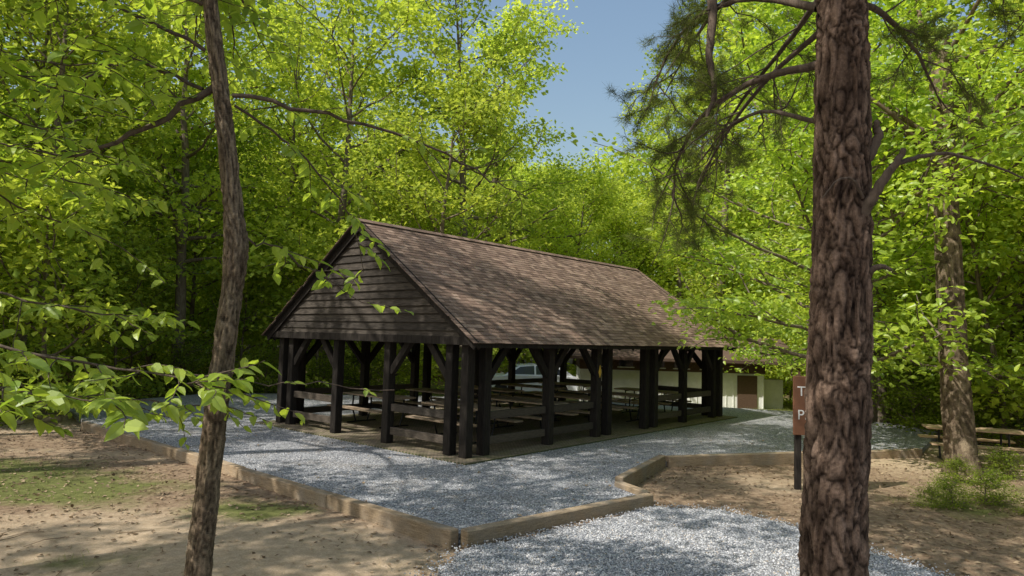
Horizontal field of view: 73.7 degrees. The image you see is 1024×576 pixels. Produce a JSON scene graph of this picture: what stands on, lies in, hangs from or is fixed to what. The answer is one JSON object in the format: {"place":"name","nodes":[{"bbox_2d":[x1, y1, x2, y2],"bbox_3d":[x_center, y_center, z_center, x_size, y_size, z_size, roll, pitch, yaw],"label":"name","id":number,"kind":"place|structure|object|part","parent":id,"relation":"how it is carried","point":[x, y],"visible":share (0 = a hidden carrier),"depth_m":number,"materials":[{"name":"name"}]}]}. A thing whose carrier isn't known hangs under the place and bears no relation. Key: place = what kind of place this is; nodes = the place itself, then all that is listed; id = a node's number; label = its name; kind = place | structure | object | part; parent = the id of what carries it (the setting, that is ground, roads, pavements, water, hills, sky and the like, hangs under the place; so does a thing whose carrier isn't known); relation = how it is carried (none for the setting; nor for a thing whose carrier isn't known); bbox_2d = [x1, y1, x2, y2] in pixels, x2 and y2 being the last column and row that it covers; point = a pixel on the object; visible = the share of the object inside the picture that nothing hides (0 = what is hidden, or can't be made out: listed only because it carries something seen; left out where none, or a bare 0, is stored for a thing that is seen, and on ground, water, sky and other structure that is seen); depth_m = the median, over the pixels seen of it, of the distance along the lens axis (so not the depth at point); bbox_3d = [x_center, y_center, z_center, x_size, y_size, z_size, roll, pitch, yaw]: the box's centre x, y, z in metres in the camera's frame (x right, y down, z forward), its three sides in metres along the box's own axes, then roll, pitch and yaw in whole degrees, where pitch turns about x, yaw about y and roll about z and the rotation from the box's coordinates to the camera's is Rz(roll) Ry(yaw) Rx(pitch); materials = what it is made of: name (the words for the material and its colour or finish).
{"place":"outdoors","nodes":[
{"label":"outdoors","id":0,"kind":"place"},
{"bbox_2d":[2,0,1020,281],"label":"sky","id":1,"kind":"structure","parent":0,"point":[609,54],"materials":[{"name":"blue"}]},
{"bbox_2d":[0,327,1023,575],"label":"ground","id":2,"kind":"structure","parent":0,"point":[284,553],"depth_m":9.39,"materials":[{"name":"brown soil"}]},
{"bbox_2d":[0,110,21,143],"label":"oak tree","id":3,"kind":"object","parent":2,"relation":"on","point":[2,118],"visible":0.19,"depth_m":21.64,"materials":[{"name":"green plant"}]},
{"bbox_2d":[16,420,24,424],"bbox_3d":[-12.304,3.360,16.979,0.313,0.175,0.312,2,-4,0],"label":"rock","id":4,"kind":"object","parent":2,"relation":"on","point":[19,422],"visible":0.5,"depth_m":16.92,"materials":[{"name":"grey stone"}]},
{"bbox_2d":[20,412,43,419],"bbox_3d":[-12.704,3.407,18.049,0.591,0.325,0.580,2,-4,0],"label":"rock","id":5,"kind":"object","parent":2,"relation":"on","point":[38,416],"visible":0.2,"depth_m":17.94,"materials":[{"name":"grey stone"}]},
{"bbox_2d":[0,0,92,29],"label":"oak tree","id":6,"kind":"object","parent":2,"relation":"on","point":[67,16],"visible":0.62,"depth_m":16.77,"materials":[{"name":"green plant"}]},
{"bbox_2d":[41,415,61,421],"bbox_3d":[-12.001,3.421,17.775,0.437,0.228,0.409,2,-4,0],"label":"rock","id":7,"kind":"object","parent":2,"relation":"on","point":[48,418],"visible":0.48,"depth_m":17.65,"materials":[{"name":"grey stone"}]},
{"bbox_2d":[0,1,113,340],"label":"tree","id":8,"kind":"object","parent":2,"relation":"on","point":[22,35],"visible":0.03,"depth_m":31.74,"materials":[{"name":"green plant"}]},
{"bbox_2d":[0,21,120,356],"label":"maple tree","id":9,"kind":"object","parent":2,"relation":"on","point":[17,115],"visible":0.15,"depth_m":21.48,"materials":[{"name":"green plant"}]},
{"bbox_2d":[10,54,116,293],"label":"tree","id":10,"kind":"object","parent":2,"relation":"on","point":[45,116],"visible":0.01,"depth_m":41.87,"materials":[{"name":"green plant"}]},
{"bbox_2d":[0,0,170,377],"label":"oak tree","id":11,"kind":"object","parent":2,"relation":"on","point":[78,111],"visible":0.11,"depth_m":24.58,"materials":[{"name":"green plant"}]},
{"bbox_2d":[0,1,197,255],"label":"tree","id":12,"kind":"object","parent":2,"relation":"on","point":[19,33],"visible":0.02,"depth_m":27.14,"materials":[{"name":"green plant"}]},
{"bbox_2d":[0,0,213,388],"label":"tree","id":13,"kind":"object","parent":2,"relation":"on","point":[62,28],"visible":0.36,"depth_m":22.29,"materials":[{"name":"green plant"}]},
{"bbox_2d":[46,20,213,377],"bbox_3d":[-20.402,-5.086,36.398,9.556,20.424,10.499,2,-4,-7],"label":"tree","id":14,"kind":"object","parent":2,"relation":"on","point":[135,183],"visible":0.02,"depth_m":36.53,"materials":[{"name":"green plant"}]},
{"bbox_2d":[18,0,301,388],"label":"tree","id":15,"kind":"object","parent":2,"relation":"on","point":[172,153],"visible":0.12,"depth_m":30.25,"materials":[{"name":"green plant"}]},
{"bbox_2d":[119,138,222,313],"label":"tree","id":16,"kind":"object","parent":2,"relation":"on","point":[215,218],"visible":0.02,"depth_m":45.58,"materials":[{"name":"green plant"}]},
{"bbox_2d":[121,82,220,364],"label":"tree","id":17,"kind":"object","parent":2,"relation":"on","point":[209,104],"visible":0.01,"depth_m":46.80,"materials":[{"name":"green plant"}]},
{"bbox_2d":[64,91,318,389],"bbox_3d":[-13.609,-1.999,30.141,10.525,13.671,10.681,3,-4,-16],"label":"maple tree","id":18,"kind":"object","parent":2,"relation":"on","point":[205,157],"visible":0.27,"depth_m":28.89,"materials":[{"name":"green plant"}]},
{"bbox_2d":[0,0,388,449],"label":"beech sapling","id":19,"kind":"object","parent":2,"relation":"on","point":[114,406],"visible":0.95,"depth_m":4.22,"materials":[{"name":"green plant"}]},
{"bbox_2d":[68,0,350,396],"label":"tree","id":20,"kind":"object","parent":2,"relation":"on","point":[182,210],"visible":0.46,"depth_m":26.50,"materials":[{"name":"green plant"}]},
{"bbox_2d":[209,94,303,351],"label":"tree","id":21,"kind":"object","parent":2,"relation":"on","point":[250,167],"visible":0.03,"depth_m":50.03,"materials":[{"name":"green plant"}]},
{"bbox_2d":[0,0,528,575],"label":"sassafras tree","id":22,"kind":"object","parent":2,"relation":"on","point":[210,456],"visible":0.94,"depth_m":4.55,"materials":[{"name":"green plant"}]},
{"bbox_2d":[188,0,387,382],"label":"tree","id":23,"kind":"object","parent":2,"relation":"on","point":[330,101],"visible":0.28,"depth_m":34.92,"materials":[{"name":"green plant"}]},
{"bbox_2d":[218,0,385,289],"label":"tree","id":24,"kind":"object","parent":2,"relation":"on","point":[306,3],"visible":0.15,"depth_m":38.19,"materials":[{"name":"green plant"}]},
{"bbox_2d":[263,138,378,341],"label":"tree","id":25,"kind":"object","parent":2,"relation":"on","point":[338,164],"visible":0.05,"depth_m":44.63,"materials":[{"name":"green plant"}]},
{"bbox_2d":[215,0,454,385],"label":"tree","id":26,"kind":"object","parent":2,"relation":"on","point":[339,26],"visible":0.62,"depth_m":29.26,"materials":[{"name":"green plant"}]},
{"bbox_2d":[308,70,418,360],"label":"tree","id":27,"kind":"object","parent":2,"relation":"on","point":[393,102],"visible":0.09,"depth_m":53.16,"materials":[{"name":"green plant"}]},
{"bbox_2d":[335,147,477,374],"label":"tree","id":28,"kind":"object","parent":2,"relation":"on","point":[364,208],"visible":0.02,"depth_m":40.79,"materials":[{"name":"green plant"}]},
{"bbox_2d":[334,47,553,358],"bbox_3d":[-2.287,-2.050,26.442,9.266,13.518,8.163,2,-4,-5],"label":"tree","id":29,"kind":"object","parent":2,"relation":"on","point":[477,113],"visible":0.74,"depth_m":25.85,"materials":[{"name":"green plant"}]},
{"bbox_2d":[316,0,581,391],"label":"tree","id":30,"kind":"object","parent":2,"relation":"on","point":[443,52],"visible":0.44,"depth_m":33.10,"materials":[{"name":"green plant"}]},
{"bbox_2d":[442,145,532,244],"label":"tree","id":31,"kind":"object","parent":2,"relation":"on","point":[484,185],"visible":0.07,"depth_m":51.93,"materials":[{"name":"green plant"}]},
{"bbox_2d":[371,0,612,250],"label":"tree","id":32,"kind":"object","parent":2,"relation":"on","point":[544,74],"visible":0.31,"depth_m":39.45,"materials":[{"name":"green plant"}]},
{"bbox_2d":[256,218,739,464],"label":"picnic pavilion","id":33,"kind":"structure","parent":2,"relation":"on","point":[478,300],"depth_m":16.38,"materials":[{"name":"wood"}]},
{"bbox_2d":[327,391,425,428],"bbox_3d":[-3.499,3.165,17.806,2.200,0.770,1.665,-2,-6,43],"label":"picnic table","id":34,"kind":"object","parent":33,"relation":"on","point":[377,403],"visible":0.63,"depth_m":17.71,"materials":[{"name":"brown wood"}]},
{"bbox_2d":[395,388,477,415],"bbox_3d":[-2.062,3.324,19.465,2.200,0.770,1.665,-2,-6,42],"label":"picnic table","id":35,"kind":"object","parent":33,"relation":"on","point":[431,391],"visible":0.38,"depth_m":19.51,"materials":[{"name":"brown wood"}]},
{"bbox_2d":[405,400,522,443],"bbox_3d":[-1.115,3.084,15.748,2.200,0.770,1.665,-2,-6,43],"label":"picnic table","id":36,"kind":"object","parent":33,"relation":"on","point":[441,403],"visible":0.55,"depth_m":15.59,"materials":[{"name":"brown wood"}]},
{"bbox_2d":[458,385,523,406],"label":"picnic table","id":37,"kind":"object","parent":33,"relation":"on","point":[501,390],"visible":0.42,"depth_m":20.55,"materials":[{"name":"brown wood"}]},
{"bbox_2d":[473,396,578,428],"bbox_3d":[0.322,3.243,17.407,2.200,0.770,1.665,-2,-5,38],"label":"picnic table","id":38,"kind":"object","parent":33,"relation":"on","point":[520,400],"visible":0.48,"depth_m":17.33,"materials":[{"name":"brown wood"}]},
{"bbox_2d":[491,383,565,406],"bbox_3d":[0.682,3.628,22.630,2.200,0.770,1.665,-2,-5,39],"label":"picnic table","id":39,"kind":"object","parent":33,"relation":"on","point":[511,385],"visible":0.55,"depth_m":22.55,"materials":[{"name":"brown wood"}]},
{"bbox_2d":[531,382,601,401],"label":"picnic table","id":40,"kind":"object","parent":33,"relation":"on","point":[569,384],"visible":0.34,"depth_m":24.11,"materials":[{"name":"brown wood"}]},
{"bbox_2d":[524,393,622,421],"bbox_3d":[1.694,3.395,18.989,2.200,0.770,1.665,-2,-5,40],"label":"picnic table","id":41,"kind":"object","parent":33,"relation":"on","point":[569,396],"visible":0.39,"depth_m":18.82,"materials":[{"name":"brown wood"}]},
{"bbox_2d":[568,390,659,421],"bbox_3d":[3.066,3.547,20.572,2.200,0.770,1.665,-2,-5,39],"label":"picnic table","id":42,"kind":"object","parent":33,"relation":"on","point":[630,396],"visible":0.52,"depth_m":20.27,"materials":[{"name":"brown wood"}]},
{"bbox_2d":[614,387,691,412],"bbox_3d":[4.437,3.699,22.155,2.200,0.770,1.665,-2,-5,41],"label":"picnic table","id":43,"kind":"object","parent":33,"relation":"on","point":[664,403],"visible":0.57,"depth_m":21.99,"materials":[{"name":"brown wood"}]},
{"bbox_2d":[81,421,922,548],"bbox_3d":[-0.454,3.359,12.381,19.954,0.431,8.510,2,-4,0],"label":"timber edging","id":44,"kind":"object","parent":2,"relation":"on","point":[441,535],"visible":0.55,"depth_m":10.09,"materials":[{"name":"brown wood"}]},
{"bbox_2d":[68,393,937,545],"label":"gravel yard","id":45,"kind":"structure","parent":2,"relation":"on","point":[752,422],"depth_m":13.41,"materials":[{"name":"grey gravel"}]},
{"bbox_2d":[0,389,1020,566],"bbox_3d":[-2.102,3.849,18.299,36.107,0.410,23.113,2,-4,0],"label":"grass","id":46,"kind":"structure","parent":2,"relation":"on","point":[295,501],"depth_m":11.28,"materials":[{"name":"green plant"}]},
{"bbox_2d":[0,70,1023,439],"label":"forest understory","id":47,"kind":"object","parent":2,"relation":"on","point":[268,294],"visible":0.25,"depth_m":22.77,"materials":[{"name":"green plant"}]},
{"bbox_2d":[0,331,1023,514],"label":"shrubs","id":48,"kind":"object","parent":2,"relation":"on","point":[908,405],"visible":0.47,"depth_m":20.43,"materials":[{"name":"green plant"}]},
{"bbox_2d":[0,411,1023,575],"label":"leaf litter","id":49,"kind":"object","parent":2,"relation":"on","point":[427,550],"visible":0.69,"depth_m":10.54,"materials":[{"name":"brown plant"}]},
{"bbox_2d":[8,84,1022,363],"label":"distant trees","id":50,"kind":"object","parent":2,"relation":"on","point":[616,170],"visible":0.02,"depth_m":54.15,"materials":[{"name":"green plant"}]},
{"bbox_2d":[491,363,576,393],"bbox_3d":[0.781,4.342,32.274,4.575,1.520,2.140,2,-4,-7],"label":"parked car","id":51,"kind":"object","parent":2,"relation":"on","point":[527,370],"visible":0.2,"depth_m":31.49,"materials":[{"name":"silver metal"}]},
{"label":"windows","id":52,"kind":"part","parent":51,"relation":"part of","materials":[{"name":"black glass"}]},
{"bbox_2d":[478,150,613,259],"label":"tree","id":53,"kind":"object","parent":2,"relation":"on","point":[546,168],"visible":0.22,"depth_m":44.55,"materials":[{"name":"green plant"}]},
{"bbox_2d":[494,156,598,348],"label":"tree","id":54,"kind":"object","parent":2,"relation":"on","point":[530,177],"visible":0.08,"depth_m":49.14,"materials":[{"name":"green plant"}]},
{"bbox_2d":[521,191,586,369],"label":"tree","id":55,"kind":"object","parent":2,"relation":"on","point":[562,217],"depth_m":52.91,"materials":[{"name":"green plant"}]},
{"bbox_2d":[512,152,649,267],"bbox_3d":[4.209,-0.837,40.413,9.473,13.820,8.345,2,-4,0],"label":"tree","id":56,"kind":"object","parent":2,"relation":"on","point":[598,196],"visible":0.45,"depth_m":39.67,"materials":[{"name":"green plant"}]},
{"bbox_2d":[573,196,678,293],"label":"tree","id":57,"kind":"object","parent":2,"relation":"on","point":[617,226],"visible":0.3,"depth_m":46.78,"materials":[{"name":"green plant"}]},
{"bbox_2d":[578,178,678,287],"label":"tree","id":58,"kind":"object","parent":2,"relation":"on","point":[644,254],"visible":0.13,"depth_m":47.78,"materials":[{"name":"green plant"}]},
{"bbox_2d":[592,78,733,299],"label":"tree","id":59,"kind":"object","parent":2,"relation":"on","point":[679,282],"visible":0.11,"depth_m":51.90,"materials":[{"name":"green plant"}]},
{"bbox_2d":[576,365,782,408],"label":"walls","id":60,"kind":"structure","parent":2,"relation":"on","point":[769,393],"depth_m":28.56,"materials":[{"name":"white paint"}]},
{"bbox_2d":[576,359,764,408],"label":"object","id":61,"kind":"object","parent":60,"relation":"on","point":[747,392],"visible":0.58,"depth_m":28.30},
{"bbox_2d":[617,366,701,369],"bbox_3d":[6.022,3.166,28.522,5.000,0.400,0.040,1,-4,3],"label":"window trim","id":62,"kind":"structure","parent":61,"relation":"attached to","point":[660,368],"depth_m":28.55,"materials":[{"name":"brown paint"}]},
{"bbox_2d":[619,360,688,368],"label":"windows","id":63,"kind":"structure","parent":62,"relation":"attached to","point":[625,363],"depth_m":28.58,"materials":[{"name":"black glass"}]},
{"bbox_2d":[567,337,804,364],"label":"roof","id":64,"kind":"structure","parent":61,"relation":"on","point":[626,354],"depth_m":28.22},
{"bbox_2d":[628,0,788,328],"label":"tree","id":65,"kind":"object","parent":2,"relation":"on","point":[733,129],"visible":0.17,"depth_m":37.31,"materials":[{"name":"green plant"}]},
{"bbox_2d":[636,7,784,297],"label":"tree","id":66,"kind":"object","parent":2,"relation":"on","point":[681,92],"visible":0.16,"depth_m":41.44,"materials":[{"name":"green plant"}]},
{"bbox_2d":[718,117,809,370],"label":"tree","id":67,"kind":"object","parent":2,"relation":"on","point":[769,221],"visible":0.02,"depth_m":45.98,"materials":[{"name":"green plant"}]},
{"bbox_2d":[729,151,811,352],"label":"tree","id":68,"kind":"object","parent":2,"relation":"on","point":[767,200],"visible":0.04,"depth_m":40.14,"materials":[{"name":"green plant"}]},
{"bbox_2d":[556,0,1023,393],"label":"maple tree","id":69,"kind":"object","parent":2,"relation":"on","point":[792,172],"visible":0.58,"depth_m":15.33,"materials":[{"name":"green plant"}]},
{"bbox_2d":[796,366,799,375],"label":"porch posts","id":70,"kind":"object","parent":2,"relation":"on","point":[798,369],"depth_m":27.69,"materials":[{"name":"brown wood"}]},
{"bbox_2d":[793,376,805,489],"bbox_3d":[5.511,2.564,12.000,1.155,2.000,0.151,1,-4,3],"label":"park sign","id":71,"kind":"object","parent":2,"relation":"on","point":[799,418],"visible":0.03,"depth_m":11.98,"materials":[{"name":"brown wood"}]},
{"bbox_2d":[602,0,1023,575],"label":"pine tree","id":72,"kind":"object","parent":2,"relation":"on","point":[833,528],"visible":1,"depth_m":4.99,"materials":[{"name":"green plant"}]},
{"bbox_2d":[752,141,932,372],"bbox_3d":[13.910,-0.778,28.312,7.495,12.413,8.509,0,-4,19],"label":"tree","id":73,"kind":"object","parent":2,"relation":"on","point":[796,271],"visible":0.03,"depth_m":28.41,"materials":[{"name":"green plant"}]},
{"bbox_2d":[680,1,1023,422],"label":"maple tree","id":74,"kind":"object","parent":2,"relation":"on","point":[772,353],"visible":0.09,"depth_m":22.20,"materials":[{"name":"green plant"}]},
{"bbox_2d":[717,0,1023,422],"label":"tree","id":75,"kind":"object","parent":2,"relation":"on","point":[877,413],"visible":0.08,"depth_m":21.91,"materials":[{"name":"green plant"}]},
{"bbox_2d":[727,0,1023,476],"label":"oak tree","id":76,"kind":"object","parent":2,"relation":"on","point":[958,421],"visible":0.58,"depth_m":13.89,"materials":[{"name":"green plant"}]},
{"bbox_2d":[881,0,1023,431],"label":"oak tree","id":77,"kind":"object","parent":2,"relation":"on","point":[972,274],"visible":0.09,"depth_m":21.33,"materials":[{"name":"green plant"}]},
{"bbox_2d":[888,162,1021,407],"bbox_3d":[20.074,-0.676,32.153,7.973,13.204,9.051,5,-5,-37],"label":"tree","id":78,"kind":"object","parent":2,"relation":"on","point":[999,328],"depth_m":30.66,"materials":[{"name":"green plant"}]},
{"bbox_2d":[892,0,1023,396],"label":"maple tree","id":79,"kind":"object","parent":2,"relation":"on","point":[1002,254],"visible":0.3,"depth_m":17.88,"materials":[{"name":"green plant"}]},
{"bbox_2d":[897,0,1023,295],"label":"tree","id":80,"kind":"object","parent":2,"relation":"on","point":[979,14],"visible":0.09,"depth_m":20.00,"materials":[{"name":"green plant"}]},
{"bbox_2d":[914,84,1023,368],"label":"tree","id":81,"kind":"object","parent":2,"relation":"on","point":[1009,327],"depth_m":26.81,"materials":[{"name":"green plant"}]},
{"bbox_2d":[918,424,1023,467],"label":"picnic table","id":82,"kind":"object","parent":2,"relation":"on","point":[1008,432],"visible":0.67,"depth_m":15.33,"materials":[{"name":"beige wood"}]},
{"bbox_2d":[966,20,1023,111],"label":"oak tree","id":83,"kind":"object","parent":2,"relation":"on","point":[1016,93],"visible":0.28,"depth_m":15.73,"materials":[{"name":"green plant"}]},
{"bbox_2d":[131,417,968,575],"bbox_3d":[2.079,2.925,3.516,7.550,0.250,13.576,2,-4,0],"label":"gravel path","id":84,"kind":"structure","parent":0,"point":[492,545],"depth_m":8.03,"materials":[{"name":"grey gravel"}]}
]}

